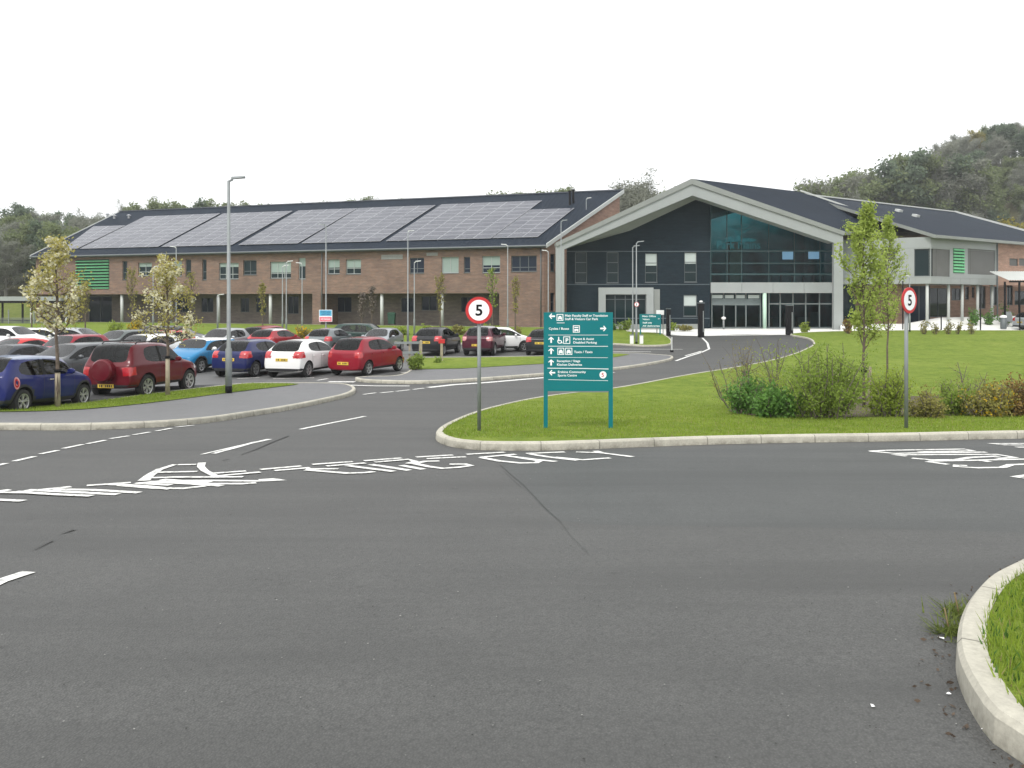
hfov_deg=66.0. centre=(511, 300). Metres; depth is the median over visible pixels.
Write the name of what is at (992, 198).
woodland tree
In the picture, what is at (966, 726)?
leaf litter
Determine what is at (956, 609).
weed
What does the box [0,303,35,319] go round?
grass bank
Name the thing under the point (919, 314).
window
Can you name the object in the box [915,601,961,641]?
weed
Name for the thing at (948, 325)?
shrub
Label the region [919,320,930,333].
shrub
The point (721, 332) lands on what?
plaza
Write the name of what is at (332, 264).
window
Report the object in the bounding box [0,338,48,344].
parked car
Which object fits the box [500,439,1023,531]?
side road
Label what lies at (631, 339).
white cabinet
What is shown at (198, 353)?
parked car
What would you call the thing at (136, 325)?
shrub
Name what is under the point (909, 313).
street lamp
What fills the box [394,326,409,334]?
shrub
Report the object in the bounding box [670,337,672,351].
marker post
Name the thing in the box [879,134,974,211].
bare tree
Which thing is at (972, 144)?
bare tree
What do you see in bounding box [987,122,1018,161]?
evergreen tree
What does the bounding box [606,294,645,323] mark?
window
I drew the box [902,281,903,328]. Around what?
fence post
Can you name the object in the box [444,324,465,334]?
shrub
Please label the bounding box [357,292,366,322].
sapling
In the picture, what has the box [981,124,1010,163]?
evergreen tree
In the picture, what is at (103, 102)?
sky
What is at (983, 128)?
woodland tree
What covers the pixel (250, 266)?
window
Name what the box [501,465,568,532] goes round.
road seam
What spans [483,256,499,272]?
window
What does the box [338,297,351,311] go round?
window
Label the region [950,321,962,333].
shrub
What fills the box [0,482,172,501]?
road lettering
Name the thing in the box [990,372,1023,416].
shrub
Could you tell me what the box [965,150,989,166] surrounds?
evergreen tree
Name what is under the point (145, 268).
window
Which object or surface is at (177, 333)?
parked car
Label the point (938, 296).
window
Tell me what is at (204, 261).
window
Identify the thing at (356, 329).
parked car
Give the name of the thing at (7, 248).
bare tree
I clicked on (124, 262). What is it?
window
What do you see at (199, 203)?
evergreen tree
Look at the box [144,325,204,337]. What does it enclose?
parked car
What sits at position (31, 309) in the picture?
sapling
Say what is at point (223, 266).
window
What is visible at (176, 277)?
street lamp
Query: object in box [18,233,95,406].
blossom tree
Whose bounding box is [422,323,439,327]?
shrub
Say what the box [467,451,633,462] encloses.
road lettering
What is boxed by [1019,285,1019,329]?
fence post
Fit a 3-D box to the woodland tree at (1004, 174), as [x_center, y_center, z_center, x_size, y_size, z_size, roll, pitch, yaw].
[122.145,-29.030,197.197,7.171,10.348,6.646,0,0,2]
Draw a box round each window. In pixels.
[89,296,111,321]
[123,261,126,279]
[139,263,151,275]
[170,261,181,276]
[175,298,188,311]
[186,259,190,276]
[202,298,212,311]
[203,259,206,279]
[218,263,238,279]
[241,298,248,311]
[244,260,256,274]
[256,298,265,311]
[270,262,290,278]
[288,296,298,313]
[298,258,305,279]
[327,259,339,274]
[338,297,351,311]
[345,259,360,274]
[401,298,413,311]
[409,258,423,273]
[422,296,436,310]
[441,257,458,273]
[461,297,473,311]
[464,257,469,272]
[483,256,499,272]
[512,256,536,271]
[550,254,553,271]
[550,293,554,311]
[575,252,586,282]
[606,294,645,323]
[607,252,617,282]
[645,253,657,282]
[683,295,697,316]
[684,252,696,282]
[908,285,929,322]
[914,249,928,275]
[930,288,946,316]
[951,288,960,299]
[965,287,967,298]
[979,286,984,308]
[994,287,996,304]
[1007,285,1011,304]
[1009,258,1016,265]
[1015,291,1023,304]
[1019,258,1023,265]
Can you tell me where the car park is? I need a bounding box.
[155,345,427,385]
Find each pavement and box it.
[0,383,351,422]
[358,353,670,379]
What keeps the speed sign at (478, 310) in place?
on the lawn at (998, 355)
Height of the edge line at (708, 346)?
0.337 m
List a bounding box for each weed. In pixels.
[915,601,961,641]
[921,592,967,620]
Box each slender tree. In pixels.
[831,199,891,406]
[860,289,873,336]
[862,211,910,380]
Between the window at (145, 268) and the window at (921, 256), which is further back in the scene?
the window at (145, 268)
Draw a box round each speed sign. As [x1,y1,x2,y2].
[466,297,491,430]
[901,287,916,427]
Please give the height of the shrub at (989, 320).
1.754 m
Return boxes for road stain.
[34,435,289,548]
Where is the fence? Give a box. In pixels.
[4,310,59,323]
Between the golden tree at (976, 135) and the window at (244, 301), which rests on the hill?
the golden tree at (976, 135)
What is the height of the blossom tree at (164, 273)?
4.376 m
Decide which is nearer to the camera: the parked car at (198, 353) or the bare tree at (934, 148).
the parked car at (198, 353)
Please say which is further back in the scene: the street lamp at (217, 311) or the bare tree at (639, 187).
the bare tree at (639, 187)
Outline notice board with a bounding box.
[656,310,663,333]
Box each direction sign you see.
[544,312,612,427]
[639,314,660,333]
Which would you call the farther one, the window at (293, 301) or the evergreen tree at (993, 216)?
the evergreen tree at (993, 216)
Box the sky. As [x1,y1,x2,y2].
[0,0,1023,223]
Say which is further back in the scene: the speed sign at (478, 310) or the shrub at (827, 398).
the shrub at (827, 398)
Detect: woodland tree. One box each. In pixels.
[0,212,37,230]
[0,220,35,296]
[36,220,86,250]
[38,211,61,222]
[121,196,167,210]
[159,198,217,208]
[191,202,236,206]
[346,196,373,200]
[486,190,520,194]
[535,183,572,192]
[793,168,857,197]
[817,167,889,200]
[858,168,920,202]
[875,151,953,209]
[952,155,1008,218]
[976,124,994,157]
[984,202,1010,220]
[993,166,1012,200]
[1000,155,1023,181]
[1009,183,1023,214]
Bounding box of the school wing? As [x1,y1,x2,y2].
[29,189,623,326]
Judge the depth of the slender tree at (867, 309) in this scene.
57.90 m
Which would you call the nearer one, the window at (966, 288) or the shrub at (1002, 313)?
the shrub at (1002, 313)
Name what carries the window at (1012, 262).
in the teaching block
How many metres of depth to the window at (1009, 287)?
80.27 m
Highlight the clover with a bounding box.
[978,577,1023,709]
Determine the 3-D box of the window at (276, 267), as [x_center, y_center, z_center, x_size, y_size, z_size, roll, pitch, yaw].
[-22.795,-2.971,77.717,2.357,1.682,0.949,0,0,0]
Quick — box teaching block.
[805,193,1023,325]
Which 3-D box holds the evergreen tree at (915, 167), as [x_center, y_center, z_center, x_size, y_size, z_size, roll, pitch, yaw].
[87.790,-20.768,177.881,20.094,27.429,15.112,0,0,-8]
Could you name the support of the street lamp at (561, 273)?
on the lawn at (622, 336)
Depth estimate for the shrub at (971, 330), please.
60.46 m
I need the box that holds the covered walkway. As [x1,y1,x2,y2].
[0,295,79,322]
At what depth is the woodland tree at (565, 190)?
171.86 m
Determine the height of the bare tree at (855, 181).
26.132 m
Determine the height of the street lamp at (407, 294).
7.733 m
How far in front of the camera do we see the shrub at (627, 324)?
64.43 m
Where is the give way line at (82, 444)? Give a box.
[0,425,191,464]
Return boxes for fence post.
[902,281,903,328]
[980,294,980,329]
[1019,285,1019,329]
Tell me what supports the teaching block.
on the ground
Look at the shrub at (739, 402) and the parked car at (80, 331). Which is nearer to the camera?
the shrub at (739, 402)
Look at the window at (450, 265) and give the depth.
72.33 m
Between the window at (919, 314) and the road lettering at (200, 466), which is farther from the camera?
the window at (919, 314)
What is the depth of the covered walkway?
79.83 m
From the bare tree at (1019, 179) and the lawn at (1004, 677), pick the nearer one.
the lawn at (1004, 677)
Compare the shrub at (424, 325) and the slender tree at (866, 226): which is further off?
the shrub at (424, 325)
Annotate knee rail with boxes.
[394,341,419,357]
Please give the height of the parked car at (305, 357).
1.469 m
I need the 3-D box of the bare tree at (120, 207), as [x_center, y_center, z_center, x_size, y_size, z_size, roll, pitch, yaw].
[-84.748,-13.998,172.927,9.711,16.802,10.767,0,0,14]
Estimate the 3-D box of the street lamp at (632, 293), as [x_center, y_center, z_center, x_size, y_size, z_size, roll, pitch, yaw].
[8.917,-0.554,56.965,0.553,6.877,0.260,0,0,-11]
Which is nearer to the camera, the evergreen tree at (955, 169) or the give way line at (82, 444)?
the give way line at (82, 444)
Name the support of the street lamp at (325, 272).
on the road at (106, 639)
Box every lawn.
[0,321,670,344]
[443,330,1023,440]
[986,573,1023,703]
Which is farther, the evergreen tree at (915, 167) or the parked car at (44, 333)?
the evergreen tree at (915, 167)
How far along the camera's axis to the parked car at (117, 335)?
43.04 m
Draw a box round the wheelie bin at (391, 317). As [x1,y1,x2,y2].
[387,312,395,324]
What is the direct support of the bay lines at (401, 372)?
on the road at (106, 639)
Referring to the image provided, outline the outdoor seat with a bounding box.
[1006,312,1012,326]
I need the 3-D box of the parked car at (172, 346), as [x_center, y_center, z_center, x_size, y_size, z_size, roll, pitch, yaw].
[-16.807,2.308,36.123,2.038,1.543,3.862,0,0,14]
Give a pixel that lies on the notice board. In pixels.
(661, 312)
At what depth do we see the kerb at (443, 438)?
12.54 m
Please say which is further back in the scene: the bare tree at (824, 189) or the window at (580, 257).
the bare tree at (824, 189)
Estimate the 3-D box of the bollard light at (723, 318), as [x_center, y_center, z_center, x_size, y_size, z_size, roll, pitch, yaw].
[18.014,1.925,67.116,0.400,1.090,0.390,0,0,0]
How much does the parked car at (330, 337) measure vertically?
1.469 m
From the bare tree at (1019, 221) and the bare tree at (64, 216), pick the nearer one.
the bare tree at (64, 216)
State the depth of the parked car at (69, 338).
35.26 m
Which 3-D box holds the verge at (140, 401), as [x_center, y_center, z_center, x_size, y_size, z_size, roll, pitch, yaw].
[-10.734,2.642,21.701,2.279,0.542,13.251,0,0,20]
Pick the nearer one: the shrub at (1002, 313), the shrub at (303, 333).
the shrub at (303, 333)
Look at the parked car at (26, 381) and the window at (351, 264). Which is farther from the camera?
the window at (351, 264)
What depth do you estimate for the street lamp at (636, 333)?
52.51 m
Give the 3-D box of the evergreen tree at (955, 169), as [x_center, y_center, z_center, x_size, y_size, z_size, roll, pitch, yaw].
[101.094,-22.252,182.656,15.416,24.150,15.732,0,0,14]
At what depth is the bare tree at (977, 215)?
169.65 m
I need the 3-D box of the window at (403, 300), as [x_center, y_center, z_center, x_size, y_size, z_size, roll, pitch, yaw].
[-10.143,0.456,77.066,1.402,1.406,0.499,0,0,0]
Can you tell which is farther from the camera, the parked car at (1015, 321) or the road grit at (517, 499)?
the parked car at (1015, 321)
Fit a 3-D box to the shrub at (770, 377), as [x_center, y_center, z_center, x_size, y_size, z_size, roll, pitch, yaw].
[6.356,1.783,19.155,1.381,1.814,1.212,0,0,-25]
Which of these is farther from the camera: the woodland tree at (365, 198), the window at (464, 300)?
the woodland tree at (365, 198)
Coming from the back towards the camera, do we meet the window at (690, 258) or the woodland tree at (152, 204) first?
the woodland tree at (152, 204)
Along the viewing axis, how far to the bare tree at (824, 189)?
147.18 m
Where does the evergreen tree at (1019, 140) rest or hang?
on the hill
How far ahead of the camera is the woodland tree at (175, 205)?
167.48 m
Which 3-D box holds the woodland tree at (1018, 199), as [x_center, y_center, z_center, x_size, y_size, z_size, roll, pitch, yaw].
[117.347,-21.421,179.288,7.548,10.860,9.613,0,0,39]
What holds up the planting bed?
on the lawn at (998, 355)
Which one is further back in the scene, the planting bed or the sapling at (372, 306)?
the sapling at (372, 306)
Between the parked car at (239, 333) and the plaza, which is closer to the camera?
the parked car at (239, 333)
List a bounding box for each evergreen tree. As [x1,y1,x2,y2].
[0,201,38,220]
[21,218,64,283]
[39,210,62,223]
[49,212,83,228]
[190,197,207,207]
[871,147,945,208]
[934,151,987,216]
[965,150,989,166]
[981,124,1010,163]
[986,209,1015,225]
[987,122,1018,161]
[1008,146,1016,158]
[1012,129,1023,156]
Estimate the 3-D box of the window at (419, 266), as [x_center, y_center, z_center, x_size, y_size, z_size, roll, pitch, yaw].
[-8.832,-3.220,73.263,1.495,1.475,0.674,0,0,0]
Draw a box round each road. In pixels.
[0,335,1023,767]
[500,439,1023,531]
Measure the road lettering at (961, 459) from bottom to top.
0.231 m
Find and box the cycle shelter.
[990,271,1023,314]
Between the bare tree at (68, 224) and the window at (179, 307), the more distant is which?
the bare tree at (68, 224)
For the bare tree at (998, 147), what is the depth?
210.58 m
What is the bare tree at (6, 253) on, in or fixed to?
on the hill
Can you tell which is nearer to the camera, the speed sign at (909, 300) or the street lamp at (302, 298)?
the speed sign at (909, 300)
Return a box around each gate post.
[666,308,670,335]
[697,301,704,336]
[785,305,793,334]
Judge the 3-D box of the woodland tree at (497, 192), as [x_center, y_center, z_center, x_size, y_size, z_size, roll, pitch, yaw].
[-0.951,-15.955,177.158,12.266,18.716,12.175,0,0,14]
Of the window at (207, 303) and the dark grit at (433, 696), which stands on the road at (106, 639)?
the dark grit at (433, 696)
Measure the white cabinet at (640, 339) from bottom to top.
0.705 m
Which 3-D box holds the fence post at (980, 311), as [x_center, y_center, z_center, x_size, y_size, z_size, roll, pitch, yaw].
[38.619,1.000,64.998,0.120,3.044,0.120,0,0,-22]
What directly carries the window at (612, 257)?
in the entrance hall
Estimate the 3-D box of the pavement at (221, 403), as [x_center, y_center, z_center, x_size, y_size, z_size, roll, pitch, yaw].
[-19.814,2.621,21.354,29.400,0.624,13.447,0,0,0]
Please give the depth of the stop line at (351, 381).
29.57 m
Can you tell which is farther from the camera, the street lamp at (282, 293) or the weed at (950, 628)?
the street lamp at (282, 293)
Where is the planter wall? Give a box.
[615,324,697,329]
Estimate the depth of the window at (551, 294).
70.72 m
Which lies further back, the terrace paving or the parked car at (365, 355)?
the terrace paving
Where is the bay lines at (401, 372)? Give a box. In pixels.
[237,351,625,379]
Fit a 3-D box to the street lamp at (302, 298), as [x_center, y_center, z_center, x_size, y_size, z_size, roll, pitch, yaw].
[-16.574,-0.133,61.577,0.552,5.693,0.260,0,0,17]
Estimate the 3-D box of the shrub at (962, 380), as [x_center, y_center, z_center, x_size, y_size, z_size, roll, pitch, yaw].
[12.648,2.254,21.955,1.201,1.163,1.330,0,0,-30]
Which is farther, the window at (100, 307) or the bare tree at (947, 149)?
the bare tree at (947, 149)
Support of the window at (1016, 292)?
in the teaching block
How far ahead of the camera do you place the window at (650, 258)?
68.63 m
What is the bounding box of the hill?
[0,164,1023,320]
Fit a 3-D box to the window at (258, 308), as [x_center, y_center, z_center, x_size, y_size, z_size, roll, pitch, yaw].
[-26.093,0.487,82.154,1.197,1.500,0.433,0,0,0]
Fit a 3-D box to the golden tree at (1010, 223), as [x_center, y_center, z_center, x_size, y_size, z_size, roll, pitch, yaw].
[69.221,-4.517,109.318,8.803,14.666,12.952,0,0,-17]
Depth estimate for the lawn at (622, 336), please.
68.32 m
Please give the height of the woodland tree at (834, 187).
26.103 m
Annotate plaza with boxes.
[628,329,840,335]
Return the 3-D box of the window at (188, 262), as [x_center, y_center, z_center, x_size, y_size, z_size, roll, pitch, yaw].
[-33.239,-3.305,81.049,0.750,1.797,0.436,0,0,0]
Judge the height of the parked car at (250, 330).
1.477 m
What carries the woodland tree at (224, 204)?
on the hill
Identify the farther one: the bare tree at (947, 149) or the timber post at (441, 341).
the bare tree at (947, 149)
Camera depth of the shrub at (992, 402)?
16.65 m
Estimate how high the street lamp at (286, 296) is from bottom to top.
5.807 m
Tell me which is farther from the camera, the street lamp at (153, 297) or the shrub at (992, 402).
the street lamp at (153, 297)
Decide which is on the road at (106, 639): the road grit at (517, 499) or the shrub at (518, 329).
the road grit at (517, 499)
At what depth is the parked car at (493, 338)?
44.26 m
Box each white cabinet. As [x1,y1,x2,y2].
[630,335,633,343]
[639,335,642,343]
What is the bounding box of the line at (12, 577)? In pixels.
[0,416,365,584]
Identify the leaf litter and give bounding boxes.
[912,557,1023,767]
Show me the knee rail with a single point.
(409, 352)
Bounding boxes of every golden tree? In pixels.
[962,128,985,158]
[997,215,1023,228]
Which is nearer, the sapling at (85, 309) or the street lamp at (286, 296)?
the sapling at (85, 309)
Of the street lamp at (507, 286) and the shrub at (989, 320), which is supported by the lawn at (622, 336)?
the street lamp at (507, 286)
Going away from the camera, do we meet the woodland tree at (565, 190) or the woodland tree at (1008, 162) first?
the woodland tree at (565, 190)
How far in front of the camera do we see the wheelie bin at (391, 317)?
74.98 m
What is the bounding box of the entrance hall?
[554,179,920,329]
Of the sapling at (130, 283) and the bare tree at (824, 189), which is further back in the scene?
the bare tree at (824, 189)
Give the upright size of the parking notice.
0.763 m
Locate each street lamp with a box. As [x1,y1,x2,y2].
[152,266,158,325]
[170,246,176,322]
[217,294,223,327]
[225,176,244,392]
[282,265,288,326]
[285,260,292,328]
[296,262,302,329]
[319,224,326,327]
[407,230,413,345]
[413,260,420,335]
[501,244,508,326]
[542,250,548,311]
[560,220,565,311]
[632,245,639,334]
[635,241,643,343]
[906,275,910,331]
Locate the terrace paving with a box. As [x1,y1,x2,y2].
[841,316,1023,330]
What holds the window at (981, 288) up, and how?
in the teaching block
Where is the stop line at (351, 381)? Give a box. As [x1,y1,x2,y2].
[329,381,373,385]
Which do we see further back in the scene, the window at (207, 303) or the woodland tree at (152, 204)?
the woodland tree at (152, 204)
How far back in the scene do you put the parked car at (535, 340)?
44.33 m
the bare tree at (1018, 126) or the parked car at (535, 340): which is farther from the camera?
the bare tree at (1018, 126)
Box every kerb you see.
[0,382,355,429]
[50,321,670,346]
[355,353,672,383]
[436,330,1023,450]
[955,559,1023,763]
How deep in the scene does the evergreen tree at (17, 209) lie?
156.82 m
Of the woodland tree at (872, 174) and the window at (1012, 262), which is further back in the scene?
the woodland tree at (872, 174)
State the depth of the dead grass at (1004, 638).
3.51 m
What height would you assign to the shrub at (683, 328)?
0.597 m
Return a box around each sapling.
[23,276,40,327]
[80,281,90,327]
[125,267,138,326]
[184,271,198,329]
[256,280,266,325]
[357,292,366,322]
[366,285,377,323]
[434,272,445,326]
[484,267,498,325]
[508,274,520,330]
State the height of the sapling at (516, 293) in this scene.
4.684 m
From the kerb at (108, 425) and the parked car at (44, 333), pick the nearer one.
the kerb at (108, 425)
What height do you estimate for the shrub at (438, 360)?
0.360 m
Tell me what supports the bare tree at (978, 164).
on the hill
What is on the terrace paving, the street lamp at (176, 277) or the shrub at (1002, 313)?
the shrub at (1002, 313)
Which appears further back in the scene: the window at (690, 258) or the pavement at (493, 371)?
the window at (690, 258)
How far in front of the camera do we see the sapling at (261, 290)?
57.93 m
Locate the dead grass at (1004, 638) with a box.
[982,574,1023,694]
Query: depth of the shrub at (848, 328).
60.91 m
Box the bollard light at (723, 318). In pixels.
[721,317,725,328]
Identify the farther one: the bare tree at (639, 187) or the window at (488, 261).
the bare tree at (639, 187)
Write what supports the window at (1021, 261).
in the teaching block
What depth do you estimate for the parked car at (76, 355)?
28.31 m
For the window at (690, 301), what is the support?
in the entrance hall
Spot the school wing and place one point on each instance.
(457, 241)
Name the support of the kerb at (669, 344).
on the ground
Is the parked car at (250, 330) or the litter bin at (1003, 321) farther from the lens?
the litter bin at (1003, 321)
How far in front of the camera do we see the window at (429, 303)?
76.36 m
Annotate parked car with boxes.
[0,326,49,340]
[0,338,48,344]
[0,343,49,354]
[0,355,91,409]
[28,328,58,338]
[36,341,120,372]
[42,334,109,346]
[58,328,98,334]
[83,339,196,394]
[103,329,147,341]
[122,333,180,349]
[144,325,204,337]
[146,330,194,340]
[173,337,234,372]
[201,328,249,339]
[212,339,275,376]
[245,325,293,334]
[247,328,301,342]
[265,339,331,376]
[305,328,351,347]
[328,336,403,375]
[334,323,379,336]
[361,328,403,350]
[412,327,460,355]
[462,326,505,354]
[481,327,526,351]
[526,329,543,354]
[1012,312,1023,328]
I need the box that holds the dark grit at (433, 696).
[7,462,989,765]
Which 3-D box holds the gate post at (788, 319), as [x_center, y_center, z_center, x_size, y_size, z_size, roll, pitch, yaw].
[21.504,1.517,61.126,0.533,2.326,0.488,0,0,0]
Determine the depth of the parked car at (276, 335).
45.12 m
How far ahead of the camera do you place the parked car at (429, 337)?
44.41 m
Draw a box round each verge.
[0,383,294,410]
[421,353,628,368]
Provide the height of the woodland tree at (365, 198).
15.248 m
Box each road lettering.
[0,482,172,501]
[117,462,282,488]
[261,454,474,473]
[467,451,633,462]
[870,443,1023,477]
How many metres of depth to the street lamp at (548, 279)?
59.97 m
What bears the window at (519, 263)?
in the school wing
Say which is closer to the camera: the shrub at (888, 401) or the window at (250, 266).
the shrub at (888, 401)
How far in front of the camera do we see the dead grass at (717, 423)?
14.65 m
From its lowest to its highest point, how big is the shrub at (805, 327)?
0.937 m
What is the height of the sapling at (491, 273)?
5.206 m
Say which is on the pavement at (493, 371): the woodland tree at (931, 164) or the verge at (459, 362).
the verge at (459, 362)
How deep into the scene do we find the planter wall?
66.88 m
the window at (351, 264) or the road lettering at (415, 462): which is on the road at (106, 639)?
the road lettering at (415, 462)
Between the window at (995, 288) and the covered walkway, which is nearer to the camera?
the window at (995, 288)
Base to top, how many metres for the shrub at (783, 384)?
1.178 m
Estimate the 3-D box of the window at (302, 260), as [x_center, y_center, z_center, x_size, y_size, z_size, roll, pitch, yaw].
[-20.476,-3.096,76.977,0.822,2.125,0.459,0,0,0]
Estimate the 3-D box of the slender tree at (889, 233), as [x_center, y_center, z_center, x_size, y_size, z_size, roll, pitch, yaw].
[13.116,-0.072,27.397,1.505,6.098,1.797,0,0,0]
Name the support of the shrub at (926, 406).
on the lawn at (998, 355)
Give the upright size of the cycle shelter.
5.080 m
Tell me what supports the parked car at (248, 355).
on the car park
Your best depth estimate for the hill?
145.91 m
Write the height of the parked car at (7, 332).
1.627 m
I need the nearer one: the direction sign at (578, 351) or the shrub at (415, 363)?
the direction sign at (578, 351)
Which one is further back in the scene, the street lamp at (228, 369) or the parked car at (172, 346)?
the parked car at (172, 346)
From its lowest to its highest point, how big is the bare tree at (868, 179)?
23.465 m
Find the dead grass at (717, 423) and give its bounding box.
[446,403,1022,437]
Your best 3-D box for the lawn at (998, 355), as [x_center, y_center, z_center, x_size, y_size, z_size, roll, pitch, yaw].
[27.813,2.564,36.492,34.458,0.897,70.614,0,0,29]
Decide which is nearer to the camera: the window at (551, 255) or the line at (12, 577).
the line at (12, 577)
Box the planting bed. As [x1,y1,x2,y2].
[727,395,979,416]
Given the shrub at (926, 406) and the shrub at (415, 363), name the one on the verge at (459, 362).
the shrub at (415, 363)
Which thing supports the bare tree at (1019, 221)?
on the hill
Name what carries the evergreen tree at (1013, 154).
on the hill
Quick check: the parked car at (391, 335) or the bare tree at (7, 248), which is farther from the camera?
the bare tree at (7, 248)
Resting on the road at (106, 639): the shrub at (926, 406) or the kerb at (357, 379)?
the kerb at (357, 379)
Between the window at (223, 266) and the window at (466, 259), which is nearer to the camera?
the window at (466, 259)
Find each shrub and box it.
[106,320,124,332]
[126,316,146,328]
[295,324,311,338]
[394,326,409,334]
[402,351,424,369]
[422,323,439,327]
[433,356,444,362]
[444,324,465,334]
[513,326,521,333]
[617,318,631,330]
[671,322,677,330]
[676,324,693,330]
[701,336,767,407]
[721,371,772,413]
[749,378,806,417]
[750,337,809,392]
[768,365,825,414]
[778,337,880,419]
[799,321,810,331]
[842,316,852,333]
[860,364,918,416]
[903,383,949,418]
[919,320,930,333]
[929,322,940,333]
[930,372,977,415]
[936,362,987,395]
[943,319,952,333]
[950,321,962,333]
[955,375,1019,417]
[964,320,976,333]
[967,307,982,325]
[981,306,996,324]
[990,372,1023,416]
[997,301,1013,324]
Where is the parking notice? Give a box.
[319,310,331,321]
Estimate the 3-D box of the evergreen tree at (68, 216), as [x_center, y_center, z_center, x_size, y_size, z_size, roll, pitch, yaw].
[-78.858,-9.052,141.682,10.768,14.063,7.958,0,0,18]
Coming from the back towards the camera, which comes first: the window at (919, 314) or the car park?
the window at (919, 314)
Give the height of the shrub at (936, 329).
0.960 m
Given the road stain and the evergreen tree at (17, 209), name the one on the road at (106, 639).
the road stain
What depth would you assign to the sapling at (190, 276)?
59.47 m
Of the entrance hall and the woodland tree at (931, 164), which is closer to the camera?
the entrance hall
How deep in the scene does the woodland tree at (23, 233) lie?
125.04 m
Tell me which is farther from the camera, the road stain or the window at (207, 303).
the window at (207, 303)
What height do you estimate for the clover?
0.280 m
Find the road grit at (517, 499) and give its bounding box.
[1,465,995,758]
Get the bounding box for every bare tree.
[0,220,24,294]
[0,231,16,264]
[0,234,37,296]
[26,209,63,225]
[56,214,90,225]
[56,218,80,229]
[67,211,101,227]
[69,208,104,230]
[109,199,141,215]
[607,167,665,211]
[621,177,653,211]
[793,166,869,200]
[806,174,842,194]
[851,170,895,202]
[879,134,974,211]
[930,143,942,156]
[934,154,999,217]
[945,133,971,154]
[954,135,987,158]
[965,211,985,217]
[983,132,1011,169]
[1004,162,1023,197]
[1012,121,1023,146]
[1016,204,1023,226]
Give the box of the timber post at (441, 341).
[438,339,444,360]
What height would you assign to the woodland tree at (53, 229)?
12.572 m
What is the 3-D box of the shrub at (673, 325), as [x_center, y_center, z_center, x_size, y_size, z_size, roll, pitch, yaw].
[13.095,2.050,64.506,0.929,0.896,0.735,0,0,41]
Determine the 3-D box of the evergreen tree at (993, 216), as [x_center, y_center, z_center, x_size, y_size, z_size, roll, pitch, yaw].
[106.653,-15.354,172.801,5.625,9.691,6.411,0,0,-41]
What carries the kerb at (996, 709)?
on the road at (106, 639)
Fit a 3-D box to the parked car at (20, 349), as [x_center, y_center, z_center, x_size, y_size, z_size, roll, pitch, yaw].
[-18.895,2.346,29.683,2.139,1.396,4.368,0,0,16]
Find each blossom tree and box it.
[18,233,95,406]
[127,252,203,394]
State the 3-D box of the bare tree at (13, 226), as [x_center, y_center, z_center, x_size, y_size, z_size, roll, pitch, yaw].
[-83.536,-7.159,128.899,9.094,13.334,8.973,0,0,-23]
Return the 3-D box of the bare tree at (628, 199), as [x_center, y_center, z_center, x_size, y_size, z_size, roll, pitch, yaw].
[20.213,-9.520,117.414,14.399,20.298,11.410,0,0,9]
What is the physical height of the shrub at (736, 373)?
1.863 m
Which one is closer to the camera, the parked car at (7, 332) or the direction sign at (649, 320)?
the parked car at (7, 332)
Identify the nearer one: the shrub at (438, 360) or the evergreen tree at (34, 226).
the shrub at (438, 360)
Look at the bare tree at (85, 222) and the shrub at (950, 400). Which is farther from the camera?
the bare tree at (85, 222)
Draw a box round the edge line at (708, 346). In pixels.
[368,338,709,393]
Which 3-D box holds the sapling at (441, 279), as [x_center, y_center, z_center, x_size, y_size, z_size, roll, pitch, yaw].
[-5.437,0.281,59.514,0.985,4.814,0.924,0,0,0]
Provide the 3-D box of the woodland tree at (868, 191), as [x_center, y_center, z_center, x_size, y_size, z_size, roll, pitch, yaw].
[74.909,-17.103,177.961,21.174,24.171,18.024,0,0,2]
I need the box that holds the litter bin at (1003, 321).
[1000,315,1006,328]

